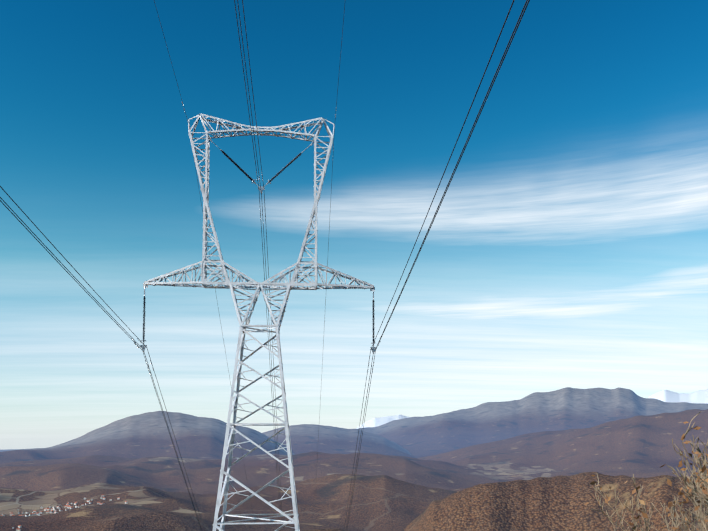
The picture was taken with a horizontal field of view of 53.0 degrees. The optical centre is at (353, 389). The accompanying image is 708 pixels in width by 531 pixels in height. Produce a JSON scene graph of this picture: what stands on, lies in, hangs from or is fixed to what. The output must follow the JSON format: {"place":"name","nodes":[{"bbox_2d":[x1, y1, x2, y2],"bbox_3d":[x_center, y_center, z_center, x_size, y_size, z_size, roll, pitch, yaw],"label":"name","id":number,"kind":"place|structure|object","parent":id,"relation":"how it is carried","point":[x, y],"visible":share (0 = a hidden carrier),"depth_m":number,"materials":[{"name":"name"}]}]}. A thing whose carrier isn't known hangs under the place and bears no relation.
{"place":"outdoors","nodes":[
{"label":"outdoors","id":0,"kind":"place"},
{"bbox_2d":[154,1,344,529],"bbox_3d":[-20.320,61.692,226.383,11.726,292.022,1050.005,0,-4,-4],"label":"earth wires","id":1,"kind":"object","parent":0,"point":[329,222],"visible":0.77,"depth_m":63.22,"materials":[{"name":"grey metal"}]},
{"bbox_2d":[0,387,707,530],"bbox_3d":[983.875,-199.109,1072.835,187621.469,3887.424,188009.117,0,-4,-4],"label":"terrain","id":2,"kind":"structure","parent":0,"point":[535,461],"depth_m":5515.55,"materials":[{"name":"brown soil"}]},
{"bbox_2d":[0,495,127,530],"bbox_3d":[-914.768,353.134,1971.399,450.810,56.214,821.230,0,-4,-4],"label":"village houses","id":3,"kind":"structure","parent":2,"relation":"on","point":[68,505],"depth_m":2246.96,"materials":[{"name":"grey"}]},
{"bbox_2d":[140,113,375,530],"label":"transmission tower","id":4,"kind":"structure","parent":2,"relation":"on","point":[273,284],"depth_m":56.24,"materials":[{"name":"metal"}]},
{"bbox_2d":[131,102,379,373],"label":"vibration dampers","id":5,"kind":"object","parent":4,"relation":"attached to","point":[263,223],"visible":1,"depth_m":55.88,"materials":[{"name":"silver metal"}]},
{"bbox_2d":[583,411,707,530],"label":"shrub","id":6,"kind":"object","parent":2,"relation":"on","point":[691,484],"visible":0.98,"depth_m":4.68,"materials":[{"name":"brown plant"}]},
{"bbox_2d":[651,510,698,530],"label":"shrub","id":7,"kind":"object","parent":2,"relation":"on","point":[686,526],"visible":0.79,"depth_m":9.82,"materials":[{"name":"brown plant"}]},
{"bbox_2d":[651,494,707,530],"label":"shrub","id":8,"kind":"object","parent":2,"relation":"on","point":[675,527],"visible":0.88,"depth_m":6.30,"materials":[{"name":"brown plant"}]},
{"bbox_2d":[666,449,707,530],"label":"shrub","id":9,"kind":"object","parent":2,"relation":"on","point":[705,504],"visible":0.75,"depth_m":5.75,"materials":[{"name":"brown plant"}]},
{"bbox_2d":[0,0,707,449],"label":"sky","id":10,"kind":"structure","parent":0,"point":[565,245],"materials":[{"name":"blue"}]},
{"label":"bundle spacers","id":11,"kind":"object","parent":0,"visible":0},
{"bbox_2d":[0,0,529,530],"bbox_3d":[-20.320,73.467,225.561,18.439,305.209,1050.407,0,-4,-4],"label":"conductors","id":12,"kind":"object","parent":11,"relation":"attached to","point":[266,232],"visible":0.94,"depth_m":38.63,"materials":[{"name":"grey metal"}]}
]}

